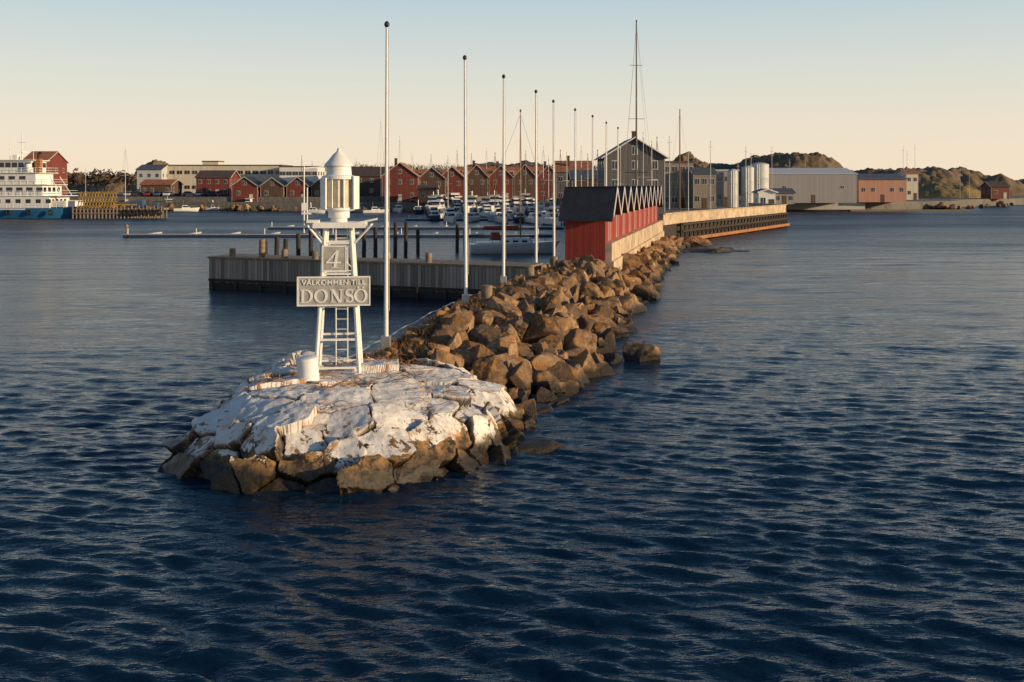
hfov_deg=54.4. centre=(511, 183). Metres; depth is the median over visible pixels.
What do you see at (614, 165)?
window panes
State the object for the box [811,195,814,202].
door
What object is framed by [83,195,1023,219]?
harbour ground
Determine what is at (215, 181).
window frames and trim
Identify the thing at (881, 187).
pink warehouse
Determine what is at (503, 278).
flagpole
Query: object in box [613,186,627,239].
red boathouse
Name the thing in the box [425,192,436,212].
motorboat
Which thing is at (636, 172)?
sailboat
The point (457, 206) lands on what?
motorboat
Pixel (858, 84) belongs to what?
sky
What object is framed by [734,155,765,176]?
rocky hill
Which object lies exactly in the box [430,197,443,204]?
windows
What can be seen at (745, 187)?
pole mast
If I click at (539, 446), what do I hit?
flat skerry rock
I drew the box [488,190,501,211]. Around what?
motorboat
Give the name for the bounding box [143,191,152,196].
parked car
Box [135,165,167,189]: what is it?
window frames and trim
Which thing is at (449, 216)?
motorboat
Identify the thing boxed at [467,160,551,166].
wooded ridge
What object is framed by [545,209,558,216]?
windows
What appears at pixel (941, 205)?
shore rocks
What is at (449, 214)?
windows
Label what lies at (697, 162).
rocky hill
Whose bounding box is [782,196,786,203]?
door
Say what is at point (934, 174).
rocky hill
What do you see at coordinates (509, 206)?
motorboat
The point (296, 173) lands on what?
window panes
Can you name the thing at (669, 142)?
pole mast
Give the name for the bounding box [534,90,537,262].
flagpole
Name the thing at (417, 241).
mooring pile
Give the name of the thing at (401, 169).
window frames and trim
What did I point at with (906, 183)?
window frames and trim
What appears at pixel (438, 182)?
window frames and trim
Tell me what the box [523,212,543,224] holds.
motorboat
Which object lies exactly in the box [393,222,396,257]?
mooring pile
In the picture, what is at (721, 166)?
rocky hill
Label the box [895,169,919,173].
roof
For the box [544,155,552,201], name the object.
sailboat
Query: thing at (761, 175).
storage silo
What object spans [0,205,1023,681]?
sea water
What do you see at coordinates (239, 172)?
window panes
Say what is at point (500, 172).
window panes
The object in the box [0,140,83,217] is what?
passenger ferry
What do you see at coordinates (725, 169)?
roof
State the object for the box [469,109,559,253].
sailboat
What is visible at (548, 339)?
breakwater boulders
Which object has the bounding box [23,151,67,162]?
roof
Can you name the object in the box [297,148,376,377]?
harbour lighthouse
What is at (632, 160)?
window frames and trim
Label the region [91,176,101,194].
bare tree
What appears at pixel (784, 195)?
shed
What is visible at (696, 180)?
window panes
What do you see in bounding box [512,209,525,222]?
motorboat
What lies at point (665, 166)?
window frames and trim
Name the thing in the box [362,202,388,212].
motorboat
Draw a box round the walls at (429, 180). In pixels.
[420,168,444,196]
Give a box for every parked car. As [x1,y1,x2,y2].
[130,191,143,196]
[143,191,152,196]
[153,191,162,196]
[163,191,173,196]
[181,191,194,196]
[194,191,203,196]
[202,191,215,196]
[215,191,225,196]
[409,197,417,202]
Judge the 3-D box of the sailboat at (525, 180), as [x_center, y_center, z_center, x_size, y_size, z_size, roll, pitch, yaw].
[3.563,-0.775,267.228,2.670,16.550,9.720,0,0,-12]
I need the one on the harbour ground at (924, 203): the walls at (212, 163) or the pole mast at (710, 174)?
the pole mast at (710, 174)
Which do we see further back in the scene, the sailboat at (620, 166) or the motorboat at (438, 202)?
the motorboat at (438, 202)
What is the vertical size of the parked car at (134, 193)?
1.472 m
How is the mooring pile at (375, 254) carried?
in the sea water
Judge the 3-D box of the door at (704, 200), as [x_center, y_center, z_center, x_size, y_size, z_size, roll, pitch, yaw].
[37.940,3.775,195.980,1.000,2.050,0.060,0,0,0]
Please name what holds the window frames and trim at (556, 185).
attached to the walls at (565, 174)
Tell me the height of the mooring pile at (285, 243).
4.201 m
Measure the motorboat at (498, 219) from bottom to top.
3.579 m
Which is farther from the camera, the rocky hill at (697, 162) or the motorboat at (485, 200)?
the rocky hill at (697, 162)
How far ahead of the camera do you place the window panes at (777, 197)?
234.96 m
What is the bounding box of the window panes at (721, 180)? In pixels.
[718,176,726,198]
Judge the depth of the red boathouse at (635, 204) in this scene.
83.15 m
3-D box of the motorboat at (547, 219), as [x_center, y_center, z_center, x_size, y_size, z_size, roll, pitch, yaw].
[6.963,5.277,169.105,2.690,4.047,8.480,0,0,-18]
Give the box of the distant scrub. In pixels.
[67,162,596,187]
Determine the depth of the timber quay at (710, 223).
134.39 m
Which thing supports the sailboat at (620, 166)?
on the sea water
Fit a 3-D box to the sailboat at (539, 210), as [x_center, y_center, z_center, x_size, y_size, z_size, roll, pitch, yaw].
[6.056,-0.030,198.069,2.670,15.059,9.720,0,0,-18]
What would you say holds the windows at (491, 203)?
in the motorboat at (494, 202)
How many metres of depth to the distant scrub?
344.72 m
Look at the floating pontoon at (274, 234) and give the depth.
130.80 m
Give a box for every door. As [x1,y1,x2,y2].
[398,194,401,201]
[609,222,610,239]
[623,213,624,233]
[681,198,684,207]
[702,198,706,207]
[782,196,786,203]
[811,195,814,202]
[881,194,884,201]
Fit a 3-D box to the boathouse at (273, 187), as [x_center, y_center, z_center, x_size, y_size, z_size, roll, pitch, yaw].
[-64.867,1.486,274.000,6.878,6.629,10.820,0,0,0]
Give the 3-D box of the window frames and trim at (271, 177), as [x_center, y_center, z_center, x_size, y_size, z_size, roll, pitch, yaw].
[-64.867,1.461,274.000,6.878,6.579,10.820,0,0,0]
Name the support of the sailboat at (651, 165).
on the sea water
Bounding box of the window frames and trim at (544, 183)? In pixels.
[538,166,552,195]
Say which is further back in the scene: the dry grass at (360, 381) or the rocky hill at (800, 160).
the rocky hill at (800, 160)
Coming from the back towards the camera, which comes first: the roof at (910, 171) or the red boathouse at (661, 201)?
the roof at (910, 171)
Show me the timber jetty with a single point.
(421, 278)
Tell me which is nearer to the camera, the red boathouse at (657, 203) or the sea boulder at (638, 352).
the sea boulder at (638, 352)
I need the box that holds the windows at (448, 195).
[448,195,461,201]
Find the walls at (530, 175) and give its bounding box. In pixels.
[514,165,534,198]
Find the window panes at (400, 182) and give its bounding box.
[388,170,413,196]
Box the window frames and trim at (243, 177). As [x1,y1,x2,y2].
[230,177,261,194]
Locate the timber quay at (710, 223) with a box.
[659,203,789,238]
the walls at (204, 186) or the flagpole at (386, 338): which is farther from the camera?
the walls at (204, 186)
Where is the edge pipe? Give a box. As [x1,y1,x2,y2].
[344,263,549,357]
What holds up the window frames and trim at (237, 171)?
attached to the walls at (187, 179)
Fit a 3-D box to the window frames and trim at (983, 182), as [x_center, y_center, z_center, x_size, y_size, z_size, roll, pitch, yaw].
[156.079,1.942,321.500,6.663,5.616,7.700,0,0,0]
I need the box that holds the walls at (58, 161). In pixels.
[46,153,66,194]
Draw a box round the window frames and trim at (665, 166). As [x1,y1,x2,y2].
[665,166,692,202]
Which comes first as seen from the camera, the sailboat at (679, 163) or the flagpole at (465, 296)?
the flagpole at (465, 296)
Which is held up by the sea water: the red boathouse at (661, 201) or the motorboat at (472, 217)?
the motorboat at (472, 217)
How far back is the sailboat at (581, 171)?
183.91 m
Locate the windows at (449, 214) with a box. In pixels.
[445,209,455,215]
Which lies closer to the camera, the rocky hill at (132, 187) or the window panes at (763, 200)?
the window panes at (763, 200)
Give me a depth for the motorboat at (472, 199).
236.04 m
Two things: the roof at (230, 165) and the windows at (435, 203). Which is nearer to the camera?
the windows at (435, 203)
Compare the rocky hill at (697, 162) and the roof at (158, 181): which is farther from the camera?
the rocky hill at (697, 162)
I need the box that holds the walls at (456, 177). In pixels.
[443,167,463,201]
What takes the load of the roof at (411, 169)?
on the walls at (405, 188)
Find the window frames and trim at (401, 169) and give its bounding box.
[382,162,420,183]
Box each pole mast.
[667,136,671,211]
[686,152,690,210]
[710,141,710,208]
[745,168,745,206]
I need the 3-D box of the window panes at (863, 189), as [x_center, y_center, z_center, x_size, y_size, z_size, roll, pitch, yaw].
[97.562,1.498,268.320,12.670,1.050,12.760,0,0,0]
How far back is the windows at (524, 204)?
236.63 m
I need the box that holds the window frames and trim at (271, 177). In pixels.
[260,177,284,196]
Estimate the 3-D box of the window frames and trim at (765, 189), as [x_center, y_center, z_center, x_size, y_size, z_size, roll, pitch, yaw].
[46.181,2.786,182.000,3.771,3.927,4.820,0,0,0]
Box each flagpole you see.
[381,21,390,349]
[462,55,469,303]
[500,74,506,282]
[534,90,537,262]
[552,100,555,255]
[574,108,576,186]
[591,115,593,185]
[605,121,606,185]
[617,127,618,185]
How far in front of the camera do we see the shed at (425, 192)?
252.00 m
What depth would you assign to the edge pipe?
39.46 m
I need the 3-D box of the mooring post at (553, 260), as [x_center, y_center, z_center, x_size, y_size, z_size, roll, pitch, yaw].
[2.736,5.172,65.137,0.527,0.856,0.541,0,1,-27]
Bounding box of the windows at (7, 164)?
[0,162,65,202]
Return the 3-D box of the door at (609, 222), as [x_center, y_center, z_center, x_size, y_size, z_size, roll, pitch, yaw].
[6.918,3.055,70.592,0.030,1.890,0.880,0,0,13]
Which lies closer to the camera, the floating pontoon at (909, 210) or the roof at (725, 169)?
the roof at (725, 169)
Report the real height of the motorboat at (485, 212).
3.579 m
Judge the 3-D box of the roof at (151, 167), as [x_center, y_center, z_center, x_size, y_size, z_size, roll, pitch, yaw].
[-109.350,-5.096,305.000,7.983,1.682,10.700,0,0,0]
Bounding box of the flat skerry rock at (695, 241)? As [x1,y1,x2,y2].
[668,235,748,252]
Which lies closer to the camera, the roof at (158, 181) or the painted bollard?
the painted bollard
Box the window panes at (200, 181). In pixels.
[199,180,234,192]
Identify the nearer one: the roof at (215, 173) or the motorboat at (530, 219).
the motorboat at (530, 219)
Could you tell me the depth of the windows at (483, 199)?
236.63 m
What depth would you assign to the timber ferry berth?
202.13 m
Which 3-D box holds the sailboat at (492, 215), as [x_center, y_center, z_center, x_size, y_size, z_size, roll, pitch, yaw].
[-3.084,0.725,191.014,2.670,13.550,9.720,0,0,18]
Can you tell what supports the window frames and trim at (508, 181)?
attached to the walls at (497, 188)
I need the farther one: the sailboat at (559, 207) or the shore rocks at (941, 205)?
the shore rocks at (941, 205)
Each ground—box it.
[67,192,516,201]
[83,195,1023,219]
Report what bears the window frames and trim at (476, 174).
attached to the walls at (476, 187)
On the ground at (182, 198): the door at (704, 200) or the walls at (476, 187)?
the walls at (476, 187)
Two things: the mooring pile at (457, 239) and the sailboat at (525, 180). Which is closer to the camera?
the mooring pile at (457, 239)
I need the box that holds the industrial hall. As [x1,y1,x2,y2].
[769,168,857,202]
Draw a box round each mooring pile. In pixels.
[265,240,267,254]
[274,237,278,254]
[283,239,287,248]
[296,233,300,255]
[309,228,312,255]
[362,228,365,257]
[373,227,377,257]
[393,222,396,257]
[404,222,407,255]
[416,230,419,253]
[455,224,458,250]
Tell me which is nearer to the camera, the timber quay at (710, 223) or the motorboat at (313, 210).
the timber quay at (710, 223)
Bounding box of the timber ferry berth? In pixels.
[72,191,168,217]
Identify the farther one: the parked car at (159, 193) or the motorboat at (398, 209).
the parked car at (159, 193)
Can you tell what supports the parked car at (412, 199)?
on the harbour ground at (924, 203)
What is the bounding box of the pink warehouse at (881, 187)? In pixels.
[857,174,907,201]
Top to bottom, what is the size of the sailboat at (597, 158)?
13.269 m
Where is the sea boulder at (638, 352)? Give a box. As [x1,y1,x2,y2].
[622,342,660,361]
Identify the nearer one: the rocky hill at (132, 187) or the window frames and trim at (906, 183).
the window frames and trim at (906, 183)
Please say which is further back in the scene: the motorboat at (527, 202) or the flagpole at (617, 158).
the motorboat at (527, 202)
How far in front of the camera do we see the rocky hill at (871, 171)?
455.49 m
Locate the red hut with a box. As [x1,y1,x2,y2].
[979,181,1010,198]
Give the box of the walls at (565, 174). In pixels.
[555,172,568,203]
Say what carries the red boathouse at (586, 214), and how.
on the wall at (633, 242)
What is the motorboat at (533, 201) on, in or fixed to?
on the sea water
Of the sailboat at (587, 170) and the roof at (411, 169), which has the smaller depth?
the sailboat at (587, 170)
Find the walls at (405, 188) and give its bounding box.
[382,163,419,201]
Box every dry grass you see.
[240,353,468,429]
[351,261,579,363]
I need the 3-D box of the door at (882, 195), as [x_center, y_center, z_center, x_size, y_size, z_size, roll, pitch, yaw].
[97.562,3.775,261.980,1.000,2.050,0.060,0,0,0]
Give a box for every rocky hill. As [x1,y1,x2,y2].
[67,177,102,191]
[89,172,132,191]
[129,159,168,191]
[673,151,709,166]
[708,163,737,168]
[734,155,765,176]
[739,152,843,195]
[852,168,892,173]
[880,166,963,184]
[918,181,980,197]
[948,166,1023,194]
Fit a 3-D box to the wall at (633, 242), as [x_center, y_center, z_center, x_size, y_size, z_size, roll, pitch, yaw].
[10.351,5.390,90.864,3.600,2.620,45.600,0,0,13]
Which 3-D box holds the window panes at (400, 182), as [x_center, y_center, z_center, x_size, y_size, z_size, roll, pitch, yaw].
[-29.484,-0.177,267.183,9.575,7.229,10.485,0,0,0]
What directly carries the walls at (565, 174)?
on the harbour ground at (924, 203)
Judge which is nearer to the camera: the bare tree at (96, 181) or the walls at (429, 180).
the walls at (429, 180)
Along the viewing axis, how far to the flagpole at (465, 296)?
45.06 m
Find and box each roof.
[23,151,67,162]
[136,165,166,169]
[139,179,182,184]
[168,165,292,165]
[194,170,240,177]
[279,166,325,167]
[381,162,420,176]
[414,169,458,174]
[457,167,552,176]
[554,161,591,171]
[594,137,668,159]
[715,169,739,170]
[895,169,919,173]
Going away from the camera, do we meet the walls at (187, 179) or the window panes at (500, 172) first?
the window panes at (500, 172)
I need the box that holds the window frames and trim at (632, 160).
[598,137,668,185]
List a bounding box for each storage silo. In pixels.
[727,169,737,206]
[741,166,753,206]
[750,162,768,190]
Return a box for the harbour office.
[665,161,694,207]
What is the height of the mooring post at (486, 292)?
1.004 m
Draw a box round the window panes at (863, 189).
[862,188,902,191]
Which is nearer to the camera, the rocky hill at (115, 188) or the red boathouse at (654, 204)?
the red boathouse at (654, 204)
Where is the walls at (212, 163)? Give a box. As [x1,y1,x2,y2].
[202,162,223,164]
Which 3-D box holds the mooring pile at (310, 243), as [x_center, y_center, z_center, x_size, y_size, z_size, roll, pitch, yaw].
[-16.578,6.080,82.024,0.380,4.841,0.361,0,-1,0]
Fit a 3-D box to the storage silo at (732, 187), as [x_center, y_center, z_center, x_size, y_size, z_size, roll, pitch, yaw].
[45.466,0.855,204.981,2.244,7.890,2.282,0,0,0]
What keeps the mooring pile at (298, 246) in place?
in the sea water
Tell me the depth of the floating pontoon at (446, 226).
153.71 m
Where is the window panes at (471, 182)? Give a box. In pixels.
[470,171,488,194]
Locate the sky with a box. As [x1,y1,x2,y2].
[0,0,1023,179]
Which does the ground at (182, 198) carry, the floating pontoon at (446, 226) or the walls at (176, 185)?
the walls at (176, 185)
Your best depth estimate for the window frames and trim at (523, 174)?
290.61 m
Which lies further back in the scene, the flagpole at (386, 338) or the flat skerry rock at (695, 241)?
the flat skerry rock at (695, 241)
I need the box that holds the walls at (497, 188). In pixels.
[489,166,511,199]
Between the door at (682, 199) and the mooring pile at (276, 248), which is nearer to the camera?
the mooring pile at (276, 248)
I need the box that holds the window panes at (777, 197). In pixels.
[776,196,792,199]
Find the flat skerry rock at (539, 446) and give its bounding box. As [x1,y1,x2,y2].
[517,439,566,453]
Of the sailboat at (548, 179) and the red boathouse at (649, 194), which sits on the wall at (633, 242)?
the red boathouse at (649, 194)
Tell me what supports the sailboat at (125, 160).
on the sea water
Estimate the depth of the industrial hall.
252.00 m
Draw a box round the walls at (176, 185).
[141,181,181,195]
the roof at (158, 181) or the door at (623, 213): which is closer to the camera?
the door at (623, 213)
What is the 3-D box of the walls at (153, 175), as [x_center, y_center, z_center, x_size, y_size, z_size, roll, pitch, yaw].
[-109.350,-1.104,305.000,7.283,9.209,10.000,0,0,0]
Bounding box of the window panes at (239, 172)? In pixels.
[169,171,279,188]
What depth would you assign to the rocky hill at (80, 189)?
438.40 m
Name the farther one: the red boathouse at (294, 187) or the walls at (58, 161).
the red boathouse at (294, 187)
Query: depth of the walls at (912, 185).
300.00 m
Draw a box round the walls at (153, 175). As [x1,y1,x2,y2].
[137,167,166,195]
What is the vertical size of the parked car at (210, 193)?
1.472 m
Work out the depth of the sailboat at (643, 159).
144.12 m
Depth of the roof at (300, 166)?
297.80 m
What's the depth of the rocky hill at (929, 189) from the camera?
340.07 m
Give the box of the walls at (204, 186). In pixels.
[196,172,238,195]
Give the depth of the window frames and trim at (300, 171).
297.96 m
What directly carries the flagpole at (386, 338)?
on the dry grass at (462, 305)
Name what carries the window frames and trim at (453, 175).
attached to the walls at (456, 177)
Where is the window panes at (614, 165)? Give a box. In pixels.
[601,146,656,185]
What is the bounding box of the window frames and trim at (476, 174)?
[468,164,488,195]
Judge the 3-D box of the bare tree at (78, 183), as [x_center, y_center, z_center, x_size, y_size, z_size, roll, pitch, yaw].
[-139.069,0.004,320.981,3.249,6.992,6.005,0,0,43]
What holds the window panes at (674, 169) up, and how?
in the harbour office
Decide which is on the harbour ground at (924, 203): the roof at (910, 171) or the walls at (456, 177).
the walls at (456, 177)
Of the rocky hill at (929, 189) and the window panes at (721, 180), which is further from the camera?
the rocky hill at (929, 189)
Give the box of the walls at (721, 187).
[716,171,738,205]
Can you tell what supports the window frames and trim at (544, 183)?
attached to the walls at (540, 185)
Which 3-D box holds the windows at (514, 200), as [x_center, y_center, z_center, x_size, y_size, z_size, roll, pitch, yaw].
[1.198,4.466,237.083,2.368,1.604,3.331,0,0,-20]
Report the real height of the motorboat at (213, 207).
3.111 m
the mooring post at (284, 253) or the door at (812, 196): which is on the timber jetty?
the mooring post at (284, 253)
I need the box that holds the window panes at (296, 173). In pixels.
[280,172,323,174]
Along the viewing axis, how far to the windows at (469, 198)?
236.69 m
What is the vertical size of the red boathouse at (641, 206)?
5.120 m
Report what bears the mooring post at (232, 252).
on the timber jetty
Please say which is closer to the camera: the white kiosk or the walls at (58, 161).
the white kiosk
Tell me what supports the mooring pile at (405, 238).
in the sea water
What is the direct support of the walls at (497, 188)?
on the ground at (182, 198)
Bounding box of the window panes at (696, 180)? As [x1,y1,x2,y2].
[691,179,713,200]
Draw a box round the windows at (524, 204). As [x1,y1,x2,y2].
[523,199,533,205]
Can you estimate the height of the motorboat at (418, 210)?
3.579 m
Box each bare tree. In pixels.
[72,174,90,194]
[77,178,84,191]
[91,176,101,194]
[99,180,108,191]
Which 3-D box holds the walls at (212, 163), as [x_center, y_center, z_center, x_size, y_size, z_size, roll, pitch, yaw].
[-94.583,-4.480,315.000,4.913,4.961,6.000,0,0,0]
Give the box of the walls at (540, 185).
[538,167,552,199]
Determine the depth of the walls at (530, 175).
291.00 m
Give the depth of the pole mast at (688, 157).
149.95 m
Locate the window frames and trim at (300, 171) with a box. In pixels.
[280,171,323,175]
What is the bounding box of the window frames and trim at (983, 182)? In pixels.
[979,182,1009,198]
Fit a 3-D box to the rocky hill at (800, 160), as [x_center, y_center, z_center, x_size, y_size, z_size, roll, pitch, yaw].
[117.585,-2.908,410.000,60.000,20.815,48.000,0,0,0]
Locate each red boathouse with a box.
[230,177,262,201]
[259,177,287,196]
[285,177,312,196]
[310,179,319,196]
[558,186,620,260]
[582,186,633,236]
[596,186,638,233]
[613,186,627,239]
[632,186,643,230]
[637,186,648,228]
[642,186,652,226]
[646,186,655,224]
[650,186,659,223]
[654,186,662,221]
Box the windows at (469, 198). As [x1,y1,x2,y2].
[468,197,477,204]
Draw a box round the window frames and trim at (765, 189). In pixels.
[753,189,777,202]
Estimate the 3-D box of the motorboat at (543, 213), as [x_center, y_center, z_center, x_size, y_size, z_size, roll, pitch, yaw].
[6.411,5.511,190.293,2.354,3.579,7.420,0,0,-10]
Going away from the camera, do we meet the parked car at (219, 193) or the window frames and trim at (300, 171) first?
the parked car at (219, 193)
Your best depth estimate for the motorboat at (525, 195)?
259.87 m
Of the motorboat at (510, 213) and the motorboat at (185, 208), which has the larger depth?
the motorboat at (185, 208)
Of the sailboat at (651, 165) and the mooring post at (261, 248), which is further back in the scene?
the sailboat at (651, 165)
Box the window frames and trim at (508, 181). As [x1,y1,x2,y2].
[491,165,513,197]
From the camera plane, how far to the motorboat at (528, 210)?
221.48 m
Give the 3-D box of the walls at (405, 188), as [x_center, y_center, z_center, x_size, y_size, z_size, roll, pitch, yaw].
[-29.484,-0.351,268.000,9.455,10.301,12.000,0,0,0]
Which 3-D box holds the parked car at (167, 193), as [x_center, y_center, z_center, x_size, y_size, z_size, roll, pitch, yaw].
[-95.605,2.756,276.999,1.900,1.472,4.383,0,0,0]
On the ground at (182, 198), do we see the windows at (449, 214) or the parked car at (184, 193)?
the parked car at (184, 193)
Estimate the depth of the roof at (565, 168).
237.29 m
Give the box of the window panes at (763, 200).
[755,197,765,202]
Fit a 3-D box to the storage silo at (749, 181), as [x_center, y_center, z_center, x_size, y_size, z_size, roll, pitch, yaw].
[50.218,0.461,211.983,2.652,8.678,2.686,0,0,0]
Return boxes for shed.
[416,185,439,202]
[567,170,596,186]
[769,188,795,203]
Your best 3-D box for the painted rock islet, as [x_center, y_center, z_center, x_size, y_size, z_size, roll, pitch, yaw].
[-4.168,6.790,27.848,10.629,3.329,12.345,0,0,0]
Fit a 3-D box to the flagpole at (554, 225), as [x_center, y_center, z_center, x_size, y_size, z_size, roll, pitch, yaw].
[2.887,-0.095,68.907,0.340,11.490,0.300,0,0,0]
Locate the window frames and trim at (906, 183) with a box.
[894,169,917,199]
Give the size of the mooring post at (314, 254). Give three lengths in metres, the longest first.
0.800 x 0.416 x 0.406 m
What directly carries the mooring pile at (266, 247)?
in the sea water
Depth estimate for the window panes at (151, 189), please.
279.94 m
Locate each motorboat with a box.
[174,203,199,211]
[203,205,219,210]
[244,195,253,201]
[301,207,324,212]
[350,209,365,212]
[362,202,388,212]
[392,205,402,212]
[413,200,423,213]
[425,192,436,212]
[426,203,439,220]
[428,190,449,211]
[443,195,449,201]
[443,209,456,222]
[448,194,462,202]
[453,203,461,212]
[462,195,477,212]
[468,205,479,221]
[476,193,490,211]
[478,204,491,216]
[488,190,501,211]
[494,213,508,223]
[501,199,516,211]
[506,210,513,217]
[511,196,525,212]
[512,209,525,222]
[521,193,529,201]
[522,198,538,212]
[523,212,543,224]
[526,207,534,214]
[531,197,545,209]
[540,203,545,216]
[540,203,561,225]
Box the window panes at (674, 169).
[665,167,692,201]
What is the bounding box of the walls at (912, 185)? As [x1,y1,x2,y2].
[897,170,917,199]
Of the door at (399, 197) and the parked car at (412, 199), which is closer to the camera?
the parked car at (412, 199)
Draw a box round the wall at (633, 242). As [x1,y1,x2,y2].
[564,220,663,269]
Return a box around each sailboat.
[121,146,129,201]
[440,160,462,217]
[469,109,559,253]
[487,153,506,220]
[522,150,529,192]
[531,146,549,212]
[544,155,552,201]
[552,150,564,213]
[577,146,586,186]
[582,153,591,185]
[591,149,602,185]
[614,147,626,185]
[624,20,657,219]
[637,132,648,185]
[644,140,661,208]
[671,109,687,210]
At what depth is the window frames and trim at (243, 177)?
267.62 m
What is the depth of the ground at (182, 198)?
268.63 m
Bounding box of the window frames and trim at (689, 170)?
[689,170,717,207]
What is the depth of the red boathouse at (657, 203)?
104.27 m
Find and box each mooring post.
[229,248,235,256]
[259,239,264,257]
[281,249,287,257]
[312,251,317,258]
[425,252,431,262]
[481,285,491,301]
[525,266,533,278]
[550,256,557,266]
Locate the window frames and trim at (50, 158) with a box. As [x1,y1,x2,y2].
[23,151,68,185]
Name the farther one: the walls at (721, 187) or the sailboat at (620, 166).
the walls at (721, 187)
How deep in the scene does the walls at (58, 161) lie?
257.05 m
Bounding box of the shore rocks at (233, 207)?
[99,203,463,211]
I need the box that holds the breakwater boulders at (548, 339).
[363,236,689,430]
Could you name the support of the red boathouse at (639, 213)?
on the wall at (633, 242)
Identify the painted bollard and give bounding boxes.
[296,355,319,380]
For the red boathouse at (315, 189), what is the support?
on the harbour ground at (924, 203)
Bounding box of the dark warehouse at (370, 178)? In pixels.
[351,167,391,195]
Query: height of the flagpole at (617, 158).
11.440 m
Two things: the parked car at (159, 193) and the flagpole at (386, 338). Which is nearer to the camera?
the flagpole at (386, 338)
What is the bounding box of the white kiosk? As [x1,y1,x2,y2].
[751,188,777,203]
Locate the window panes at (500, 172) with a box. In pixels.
[494,171,507,195]
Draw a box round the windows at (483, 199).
[480,198,490,205]
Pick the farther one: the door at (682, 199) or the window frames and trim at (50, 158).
the window frames and trim at (50, 158)
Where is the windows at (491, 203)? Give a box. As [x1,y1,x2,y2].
[489,197,499,204]
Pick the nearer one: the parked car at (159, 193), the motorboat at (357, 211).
the motorboat at (357, 211)
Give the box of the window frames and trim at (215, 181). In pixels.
[196,171,240,192]
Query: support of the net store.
on the harbour ground at (924, 203)
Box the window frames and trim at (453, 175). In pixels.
[442,166,463,185]
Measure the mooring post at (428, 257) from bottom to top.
0.920 m
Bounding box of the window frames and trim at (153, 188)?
[138,179,183,195]
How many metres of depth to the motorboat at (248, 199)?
265.88 m
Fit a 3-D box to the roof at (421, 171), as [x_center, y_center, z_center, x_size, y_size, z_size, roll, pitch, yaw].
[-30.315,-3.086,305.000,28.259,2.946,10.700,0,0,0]
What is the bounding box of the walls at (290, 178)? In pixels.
[280,167,324,182]
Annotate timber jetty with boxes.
[207,254,542,299]
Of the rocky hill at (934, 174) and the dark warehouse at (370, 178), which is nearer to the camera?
the dark warehouse at (370, 178)
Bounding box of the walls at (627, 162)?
[598,138,664,212]
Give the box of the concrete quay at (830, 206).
[786,202,864,209]
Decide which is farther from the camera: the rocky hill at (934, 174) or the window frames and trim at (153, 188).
the rocky hill at (934, 174)
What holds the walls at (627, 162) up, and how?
on the harbour ground at (924, 203)
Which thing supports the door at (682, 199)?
in the harbour office
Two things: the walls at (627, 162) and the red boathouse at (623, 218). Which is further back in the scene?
the walls at (627, 162)
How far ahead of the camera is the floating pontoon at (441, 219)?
189.60 m
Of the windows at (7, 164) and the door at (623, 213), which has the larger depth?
the windows at (7, 164)
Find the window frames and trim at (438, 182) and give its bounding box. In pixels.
[421,167,446,196]
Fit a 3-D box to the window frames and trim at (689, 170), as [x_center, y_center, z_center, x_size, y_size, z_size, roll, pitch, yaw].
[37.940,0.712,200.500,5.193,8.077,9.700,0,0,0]
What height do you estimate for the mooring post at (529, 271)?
0.988 m
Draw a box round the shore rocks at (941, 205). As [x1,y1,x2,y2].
[916,201,1012,208]
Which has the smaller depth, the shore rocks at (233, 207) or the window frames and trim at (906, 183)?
the shore rocks at (233, 207)
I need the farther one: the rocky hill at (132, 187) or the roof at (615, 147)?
the rocky hill at (132, 187)
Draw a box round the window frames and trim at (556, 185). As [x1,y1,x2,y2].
[554,161,591,202]
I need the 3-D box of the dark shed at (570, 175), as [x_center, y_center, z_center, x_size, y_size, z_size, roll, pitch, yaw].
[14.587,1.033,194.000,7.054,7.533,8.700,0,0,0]
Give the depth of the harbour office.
200.00 m
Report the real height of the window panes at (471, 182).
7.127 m
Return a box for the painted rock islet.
[157,351,536,497]
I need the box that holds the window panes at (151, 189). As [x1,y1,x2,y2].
[143,188,179,191]
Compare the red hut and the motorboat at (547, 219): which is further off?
the red hut
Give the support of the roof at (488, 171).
on the walls
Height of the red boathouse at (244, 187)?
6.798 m
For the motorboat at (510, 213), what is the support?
on the sea water
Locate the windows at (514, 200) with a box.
[511,199,522,205]
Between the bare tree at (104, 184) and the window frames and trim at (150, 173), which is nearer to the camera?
the window frames and trim at (150, 173)
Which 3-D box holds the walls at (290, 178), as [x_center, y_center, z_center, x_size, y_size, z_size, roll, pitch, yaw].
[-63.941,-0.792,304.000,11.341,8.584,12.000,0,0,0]
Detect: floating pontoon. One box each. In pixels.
[122,228,552,236]
[268,222,562,228]
[406,218,512,220]
[848,210,971,210]
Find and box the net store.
[689,167,717,207]
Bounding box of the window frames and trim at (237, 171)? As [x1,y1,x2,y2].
[169,170,279,188]
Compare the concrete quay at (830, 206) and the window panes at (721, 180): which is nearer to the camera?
the window panes at (721, 180)
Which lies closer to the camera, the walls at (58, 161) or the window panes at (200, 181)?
the walls at (58, 161)
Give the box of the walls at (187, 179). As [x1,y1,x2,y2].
[167,166,279,192]
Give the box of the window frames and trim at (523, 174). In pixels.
[514,165,534,195]
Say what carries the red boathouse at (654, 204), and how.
on the wall at (633, 242)
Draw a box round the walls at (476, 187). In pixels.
[468,165,488,195]
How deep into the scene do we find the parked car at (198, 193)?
275.46 m
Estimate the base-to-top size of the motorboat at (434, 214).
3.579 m

